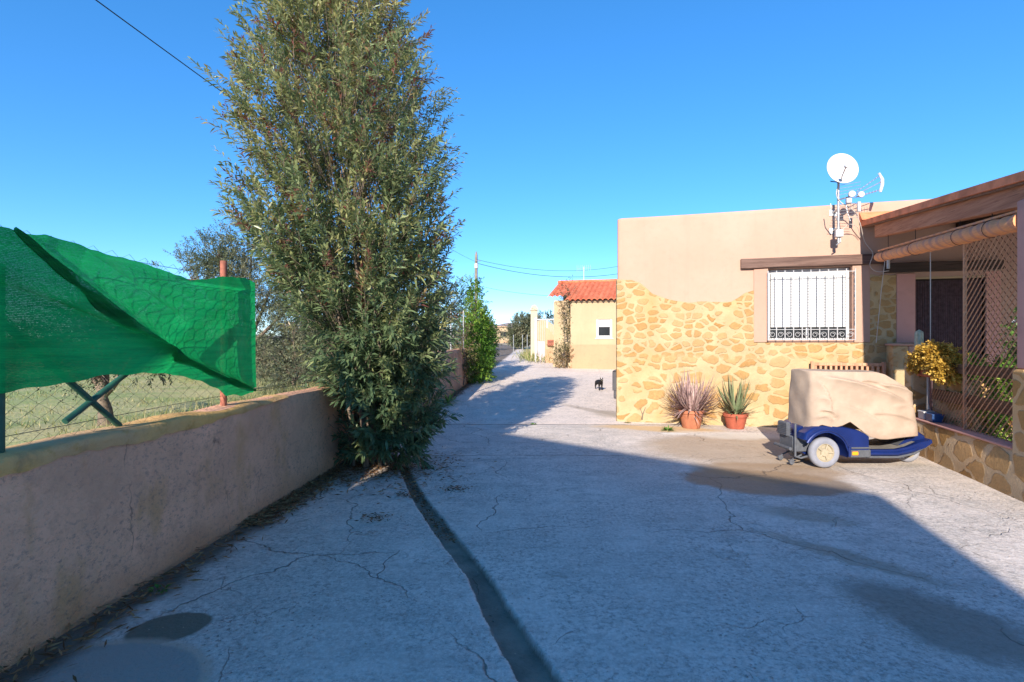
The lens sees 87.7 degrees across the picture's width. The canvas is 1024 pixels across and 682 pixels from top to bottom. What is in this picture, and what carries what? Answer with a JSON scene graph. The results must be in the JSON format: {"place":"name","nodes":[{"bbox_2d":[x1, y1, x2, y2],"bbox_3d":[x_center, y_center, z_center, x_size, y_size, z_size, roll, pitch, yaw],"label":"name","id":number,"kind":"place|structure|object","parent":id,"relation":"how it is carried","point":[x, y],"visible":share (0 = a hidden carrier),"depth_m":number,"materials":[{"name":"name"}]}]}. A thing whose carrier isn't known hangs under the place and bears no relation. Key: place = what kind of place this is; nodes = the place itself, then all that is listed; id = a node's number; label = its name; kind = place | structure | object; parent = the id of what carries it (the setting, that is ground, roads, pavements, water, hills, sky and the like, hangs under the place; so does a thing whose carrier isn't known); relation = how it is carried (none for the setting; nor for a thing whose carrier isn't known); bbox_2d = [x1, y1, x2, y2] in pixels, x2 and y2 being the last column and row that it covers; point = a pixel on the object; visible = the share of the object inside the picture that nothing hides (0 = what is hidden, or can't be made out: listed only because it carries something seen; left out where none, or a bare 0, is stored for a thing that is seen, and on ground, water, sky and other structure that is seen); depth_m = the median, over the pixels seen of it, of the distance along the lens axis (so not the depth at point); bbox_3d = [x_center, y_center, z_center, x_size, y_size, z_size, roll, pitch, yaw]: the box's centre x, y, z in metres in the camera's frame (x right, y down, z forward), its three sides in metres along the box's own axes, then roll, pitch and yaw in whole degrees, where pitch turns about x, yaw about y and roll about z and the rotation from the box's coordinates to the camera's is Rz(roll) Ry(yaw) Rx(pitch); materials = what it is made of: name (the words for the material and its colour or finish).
{"place":"outdoors","nodes":[
{"label":"outdoors","id":0,"kind":"place"},
{"bbox_2d":[5,342,462,446],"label":"field","id":1,"kind":"structure","parent":0,"point":[90,412],"depth_m":10.08,"materials":[{"name":"green plant"}]},
{"bbox_2d":[36,373,171,425],"bbox_3d":[-5.642,0.101,7.284,2.779,2.334,1.705,0,0,0],"label":"tree","id":2,"kind":"object","parent":1,"relation":"on","point":[103,401],"visible":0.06,"depth_m":7.25,"materials":[{"name":"green plant"}]},
{"bbox_2d":[46,378,318,436],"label":"tall dry grass","id":3,"kind":"structure","parent":1,"relation":"on","point":[244,398],"depth_m":7.18,"materials":[{"name":"beige plant"}]},
{"bbox_2d":[147,211,352,348],"bbox_3d":[-6.051,-0.915,12.499,4.969,4.361,2.563,0,0,0],"label":"olive tree","id":4,"kind":"object","parent":1,"relation":"on","point":[243,269],"visible":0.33,"depth_m":12.13,"materials":[{"name":"green plant"}]},
{"bbox_2d":[256,314,332,382],"bbox_3d":[-5.538,0.100,14.537,3.290,2.472,2.161,0,0,0],"label":"shrub","id":5,"kind":"object","parent":1,"relation":"on","point":[276,338],"visible":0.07,"depth_m":14.26,"materials":[{"name":"green plant"}]},
{"bbox_2d":[256,302,338,393],"bbox_3d":[-4.939,0.240,11.966,3.129,2.389,2.024,0,0,0],"label":"shrub","id":6,"kind":"object","parent":1,"relation":"on","point":[265,356],"visible":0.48,"depth_m":11.73,"materials":[{"name":"green plant"}]},
{"bbox_2d":[283,310,413,376],"bbox_3d":[-3.850,0.074,13.167,3.372,2.748,2.358,0,0,-25],"label":"shrub","id":7,"kind":"object","parent":1,"relation":"on","point":[303,351],"visible":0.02,"depth_m":13.04,"materials":[{"name":"green plant"}]},
{"bbox_2d":[380,270,470,349],"bbox_3d":[-3.641,-0.912,20.498,4.518,4.140,2.649,0,0,0],"label":"carob tree","id":8,"kind":"object","parent":1,"relation":"on","point":[457,297],"visible":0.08,"depth_m":20.42,"materials":[{"name":"green plant"}]},
{"bbox_2d":[268,323,512,340],"bbox_3d":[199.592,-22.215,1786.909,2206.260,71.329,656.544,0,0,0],"label":"hills","id":9,"kind":"structure","parent":0,"point":[506,324],"depth_m":1675.81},
{"bbox_2d":[260,341,530,351],"bbox_3d":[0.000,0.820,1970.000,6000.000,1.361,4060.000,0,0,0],"label":"ground","id":10,"kind":"structure","parent":0,"point":[529,347],"depth_m":58.57,"materials":[{"name":"brown soil"}]},
{"bbox_2d":[0,385,359,672],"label":"boundary wall","id":11,"kind":"structure","parent":10,"relation":"on","point":[91,521],"depth_m":3.09,"materials":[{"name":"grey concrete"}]},
{"bbox_2d":[0,230,463,452],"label":"chain link fence","id":12,"kind":"object","parent":11,"relation":"on","point":[90,401],"visible":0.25,"depth_m":3.10,"materials":[{"name":"grey metal"}]},
{"bbox_2d":[0,226,256,395],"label":"shade net","id":13,"kind":"object","parent":12,"relation":"attached to","point":[72,311],"visible":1,"depth_m":2.92,"materials":[{"name":"green fabric"}]},
{"bbox_2d":[188,0,471,472],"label":"oleander bush","id":14,"kind":"object","parent":10,"relation":"on","point":[370,345],"visible":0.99,"depth_m":5.65,"materials":[{"name":"green plant"}]},
{"bbox_2d":[256,319,437,358],"bbox_3d":[-18.645,-0.067,24.541,31.482,2.571,6.734,0,0,0],"label":"distant scrub","id":15,"kind":"object","parent":10,"relation":"on","point":[272,336],"depth_m":24.59,"materials":[{"name":"green plant"}]},
{"bbox_2d":[385,348,467,421],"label":"boundary wall","id":16,"kind":"structure","parent":10,"relation":"on","point":[457,354],"depth_m":14.45,"materials":[{"name":"grey concrete"}]},
{"bbox_2d":[453,273,485,324],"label":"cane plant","id":17,"kind":"object","parent":10,"relation":"on","point":[460,289],"visible":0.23,"depth_m":21.86,"materials":[{"name":"green plant"}]},
{"bbox_2d":[474,251,477,317],"bbox_3d":[-1.955,-1.889,29.997,0.370,6.300,0.234,0,0,0],"label":"utility pole","id":18,"kind":"object","parent":10,"relation":"on","point":[476,266],"visible":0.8,"depth_m":29.93,"materials":[{"name":"grey concrete"}]},
{"bbox_2d":[96,0,475,261],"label":"overhead wire","id":19,"kind":"object","parent":18,"relation":"attached to","point":[171,54],"visible":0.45,"depth_m":5.72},
{"bbox_2d":[478,263,613,276],"bbox_3d":[4.391,-4.672,32.999,14.161,1.581,0.025,0,0,-25],"label":"overhead wire","id":20,"kind":"object","parent":18,"relation":"attached to","point":[542,275],"visible":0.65,"depth_m":31.76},
{"bbox_2d":[480,260,616,270],"bbox_3d":[4.391,-5.139,32.999,14.159,1.839,0.018,0,0,-25],"label":"overhead wire","id":21,"kind":"object","parent":18,"relation":"attached to","point":[547,270],"visible":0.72,"depth_m":31.98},
{"bbox_2d":[491,320,507,339],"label":"olive tree","id":22,"kind":"object","parent":10,"relation":"on","point":[496,327],"visible":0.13,"depth_m":74.78,"materials":[{"name":"green plant"}]},
{"bbox_2d":[494,326,508,342],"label":"house","id":23,"kind":"structure","parent":10,"relation":"on","point":[504,335],"depth_m":84.00,"materials":[{"name":"beige paint"}]},
{"bbox_2d":[504,311,543,348],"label":"olive tree","id":24,"kind":"object","parent":10,"relation":"on","point":[518,330],"visible":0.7,"depth_m":46.39,"materials":[{"name":"green plant"}]},
{"bbox_2d":[530,305,537,360],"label":"gate pillar","id":25,"kind":"structure","parent":10,"relation":"on","point":[534,309],"depth_m":28.90,"materials":[{"name":"white paint"}]},
{"bbox_2d":[529,310,553,342],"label":"olive tree","id":26,"kind":"object","parent":10,"relation":"on","point":[548,316],"visible":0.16,"depth_m":51.96,"materials":[{"name":"green plant"}]},
{"bbox_2d":[535,318,553,361],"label":"metal gate","id":27,"kind":"structure","parent":10,"relation":"on","point":[541,346],"depth_m":28.18,"materials":[{"name":"white metal"}]},
{"bbox_2d":[537,320,553,348],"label":"garden wall","id":28,"kind":"structure","parent":10,"relation":"on","point":[550,327],"depth_m":33.50,"materials":[{"name":"beige paint"}]},
{"bbox_2d":[545,328,553,362],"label":"garden wall","id":29,"kind":"structure","parent":10,"relation":"on","point":[549,335],"depth_m":27.60,"materials":[{"name":"beige paint"}]},
{"bbox_2d":[547,340,553,345],"bbox_3d":[2.000,0.113,27.541,0.340,0.340,0.098,0,0,0],"label":"mailbox","id":30,"kind":"object","parent":29,"relation":"attached to","point":[549,342],"visible":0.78,"depth_m":27.50,"materials":[{"name":"orange paint"}]},
{"bbox_2d":[548,279,616,368],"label":"tiled roof house","id":31,"kind":"structure","parent":10,"relation":"on","point":[592,334],"depth_m":23.25,"materials":[{"name":"white paint"}]},
{"bbox_2d":[546,292,573,367],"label":"wall creeper","id":32,"kind":"object","parent":31,"relation":"attached to","point":[565,346],"depth_m":23.52,"materials":[{"name":"green plant"}]},
{"bbox_2d":[554,274,576,301],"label":"wall creeper","id":33,"kind":"object","parent":31,"relation":"attached to","point":[567,289],"depth_m":23.69,"materials":[{"name":"green plant"}]},
{"bbox_2d":[595,319,612,338],"bbox_3d":[3.988,-0.513,23.051,0.780,0.854,0.140,0,0,15],"label":"window","id":34,"kind":"structure","parent":31,"relation":"in","point":[603,326],"depth_m":23.06,"materials":[{"name":"white paint"}]},
{"bbox_2d":[616,171,1023,501],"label":"stone clad house","id":35,"kind":"structure","parent":10,"relation":"on","point":[768,299],"depth_m":8.87,"materials":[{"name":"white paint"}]},
{"bbox_2d":[768,267,848,338],"bbox_3d":[4.955,-0.610,8.953,1.238,1.200,0.062,0,0,15],"label":"window","id":36,"kind":"structure","parent":35,"relation":"in","point":[789,272],"depth_m":8.92,"materials":[{"name":"white paint"}]},
{"bbox_2d":[829,183,843,244],"bbox_3d":[5.229,-2.026,8.594,0.120,1.008,0.310,0,0,15],"label":"antenna mast","id":37,"kind":"object","parent":35,"relation":"attached to","point":[838,232],"visible":0.94,"depth_m":8.49,"materials":[{"name":"metal"}]},
{"bbox_2d":[827,153,858,182],"bbox_3d":[5.135,-2.720,8.332,0.520,0.511,0.362,0,0,-42],"label":"satellite dish","id":38,"kind":"object","parent":37,"relation":"attached to","point":[842,168],"visible":1,"depth_m":8.42,"materials":[{"name":"white paint"}]},
{"bbox_2d":[830,173,883,220],"bbox_3d":[5.380,-2.232,8.332,0.721,0.710,0.181,0,0,27],"label":"tv aerial","id":39,"kind":"object","parent":37,"relation":"attached to","point":[851,194],"visible":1,"depth_m":8.29,"materials":[{"name":"metal"}]},
{"bbox_2d":[836,185,888,271],"bbox_3d":[5.554,-1.815,8.485,0.813,1.436,0.174,0,0,-3],"label":"aerial cable","id":40,"kind":"object","parent":39,"relation":"attached to","point":[861,231],"visible":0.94,"depth_m":8.48,"materials":[{"name":"plastic"}]},
{"bbox_2d":[917,410,936,419],"bbox_3d":[5.241,0.935,6.739,0.140,0.104,0.170,0,0,15],"label":"plastic tub","id":41,"kind":"object","parent":35,"relation":"on","point":[921,414],"visible":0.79,"depth_m":6.72,"materials":[{"name":"white paint"}]},
{"bbox_2d":[927,377,930,409],"bbox_3d":[5.188,0.642,6.639,0.040,0.424,0.041,0,0,-7],"label":"pole","id":42,"kind":"object","parent":35,"relation":"on","point":[928,407],"visible":0.91,"depth_m":6.63,"materials":[{"name":"grey metal"}]},
{"bbox_2d":[925,412,944,422],"bbox_3d":[5.181,0.938,6.538,0.130,0.099,0.190,0,0,15],"label":"plastic tub","id":43,"kind":"object","parent":35,"relation":"on","point":[934,417],"visible":0.99,"depth_m":6.46,"materials":[{"name":"blue plastic"}]},
{"bbox_2d":[903,339,970,386],"bbox_3d":[5.208,0.256,6.521,0.513,0.572,0.987,0,0,15],"label":"potted succulent","id":44,"kind":"object","parent":35,"relation":"on","point":[932,360],"visible":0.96,"depth_m":6.37,"materials":[{"name":"plant"}]},
{"bbox_2d":[874,210,1016,342],"bbox_3d":[5.204,-0.581,6.583,0.193,1.962,3.400,0,0,15],"label":"rolled blind","id":45,"kind":"object","parent":35,"relation":"hanging from","point":[992,227],"visible":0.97,"depth_m":6.09,"materials":[{"name":"fabric"}]},
{"bbox_2d":[915,275,984,410],"bbox_3d":[6.835,0.219,8.374,0.926,2.462,0.140,0,0,15],"label":"door","id":46,"kind":"structure","parent":35,"relation":"in","point":[946,291],"depth_m":8.37,"materials":[{"name":"brown wood"}]},
{"bbox_2d":[932,232,1017,442],"bbox_3d":[5.033,-0.098,5.824,0.075,2.165,1.855,0,0,15],"label":"wooden trellis","id":47,"kind":"object","parent":35,"relation":"attached to","point":[966,401],"visible":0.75,"depth_m":5.58,"materials":[{"name":"brown wood"}]},
{"bbox_2d":[0,367,1023,681],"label":"concrete yard","id":48,"kind":"structure","parent":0,"point":[858,597],"depth_m":3.35,"materials":[{"name":"grey concrete"}]},
{"bbox_2d":[148,584,170,592],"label":"weed","id":49,"kind":"object","parent":48,"relation":"on","point":[159,586],"visible":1,"depth_m":3.10,"materials":[{"name":"green plant"}]},
{"bbox_2d":[0,386,515,681],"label":"leaf litter","id":50,"kind":"object","parent":48,"relation":"on","point":[270,509],"visible":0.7,"depth_m":4.33,"materials":[{"name":"brown plant"}]},
{"bbox_2d":[351,512,400,522],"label":"leaf litter","id":51,"kind":"object","parent":48,"relation":"on","point":[374,517],"visible":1,"depth_m":4.35,"materials":[{"name":"brown plant"}]},
{"bbox_2d":[396,491,425,497],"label":"leaf litter","id":52,"kind":"object","parent":48,"relation":"on","point":[409,494],"visible":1,"depth_m":4.99,"materials":[{"name":"brown plant"}]},
{"bbox_2d":[402,472,455,542],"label":"leaf litter","id":53,"kind":"object","parent":48,"relation":"on","point":[439,522],"visible":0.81,"depth_m":4.45,"materials":[{"name":"brown plant"}]},
{"bbox_2d":[442,393,463,403],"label":"weed","id":54,"kind":"object","parent":48,"relation":"on","point":[446,398],"visible":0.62,"depth_m":12.29,"materials":[{"name":"green plant"}]},
{"bbox_2d":[435,484,472,492],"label":"leaf litter","id":55,"kind":"object","parent":48,"relation":"on","point":[454,488],"visible":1,"depth_m":5.19,"materials":[{"name":"brown plant"}]},
{"bbox_2d":[449,314,480,384],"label":"creeper hedge","id":56,"kind":"object","parent":48,"relation":"on","point":[465,352],"visible":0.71,"depth_m":16.04,"materials":[{"name":"green plant"}]},
{"bbox_2d":[456,277,501,383],"bbox_3d":[-1.131,-0.222,19.221,1.575,3.949,5.671,0,0,0],"label":"creeper hedge","id":57,"kind":"object","parent":48,"relation":"on","point":[482,326],"visible":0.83,"depth_m":17.66,"materials":[{"name":"green plant"}]},
{"bbox_2d":[61,427,1020,681],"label":"grit","id":58,"kind":"object","parent":48,"relation":"on","point":[607,565],"visible":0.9,"depth_m":3.56,"materials":[{"name":"grey gravel"}]},
{"bbox_2d":[595,378,602,389],"bbox_3d":[2.461,1.194,15.179,0.160,0.378,0.778,0,0,-6],"label":"black cat","id":59,"kind":"object","parent":48,"relation":"on","point":[599,382],"visible":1,"depth_m":14.94},
{"bbox_2d":[612,369,615,397],"bbox_3d":[2.687,1.025,13.282,0.330,0.750,0.540,0,0,15],"label":"rubbish bin","id":60,"kind":"object","parent":48,"relation":"on","point":[614,380],"visible":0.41,"depth_m":13.08,"materials":[{"name":"grey plastic"}]},
{"bbox_2d":[660,424,672,430],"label":"weed","id":61,"kind":"object","parent":48,"relation":"on","point":[668,428],"visible":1,"depth_m":8.66,"materials":[{"name":"green plant"}]},
{"bbox_2d":[659,365,725,428],"bbox_3d":[2.971,0.927,8.899,1.244,1.046,1.225,0,0,-34],"label":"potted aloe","id":62,"kind":"object","parent":48,"relation":"on","point":[690,403],"visible":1,"depth_m":8.79,"materials":[{"name":"plant"}]},
{"bbox_2d":[715,377,759,428],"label":"potted agave","id":63,"kind":"object","parent":48,"relation":"on","point":[736,416],"visible":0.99,"depth_m":8.80,"materials":[{"name":"green plant"}]},
{"bbox_2d":[810,361,885,374],"bbox_3d":[5.328,0.890,8.354,1.070,1.120,0.480,0,0,15],"label":"wooden bench","id":64,"kind":"object","parent":48,"relation":"on","point":[813,365],"visible":0.32,"depth_m":8.53,"materials":[{"name":"brown wood"}]},
{"bbox_2d":[773,368,931,467],"bbox_3d":[4.047,0.889,6.377,1.694,1.121,0.726,0,0,-2],"label":"mobility scooter","id":65,"kind":"object","parent":48,"relation":"on","point":[830,412],"visible":1,"depth_m":6.08,"materials":[{"name":"beige fabric"}]},
{"bbox_2d":[942,352,991,401],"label":"porch plant","id":66,"kind":"object","parent":48,"relation":"on","point":[973,360],"visible":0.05,"depth_m":6.48,"materials":[{"name":"green plant"}]},
{"bbox_2d":[952,355,1014,432],"bbox_3d":[5.552,0.805,6.157,0.770,1.289,0.689,0,0,15],"label":"porch plant","id":67,"kind":"object","parent":48,"relation":"on","point":[993,394],"visible":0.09,"depth_m":6.16,"materials":[{"name":"green plant"}]},
{"bbox_2d":[972,354,1016,440],"bbox_3d":[5.442,0.758,5.738,0.732,1.384,0.748,0,0,15],"label":"porch plant","id":68,"kind":"object","parent":48,"relation":"on","point":[1000,415],"visible":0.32,"depth_m":5.78,"materials":[{"name":"green plant"}]},
{"bbox_2d":[995,307,1016,367],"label":"porch plant","id":69,"kind":"object","parent":48,"relation":"on","point":[1009,345],"visible":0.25,"depth_m":5.78,"materials":[{"name":"green plant"}]},
{"bbox_2d":[0,0,1023,334],"label":"sky","id":70,"kind":"structure","parent":0,"point":[581,117],"materials":[{"name":"blue"}]},
{"bbox_2d":[493,344,552,366],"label":"lane","id":71,"kind":"structure","parent":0,"point":[504,358],"depth_m":29.32,"materials":[{"name":"concrete"}]},
{"bbox_2d":[512,346,550,363],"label":"verge grass","id":72,"kind":"structure","parent":0,"point":[526,355],"depth_m":28.30,"materials":[{"name":"green plant"}]},
{"bbox_2d":[914,330,923,351],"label":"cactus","id":73,"kind":"object","parent":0,"point":[918,337],"visible":0.42,"depth_m":6.99,"materials":[{"name":"plant"}]}
]}

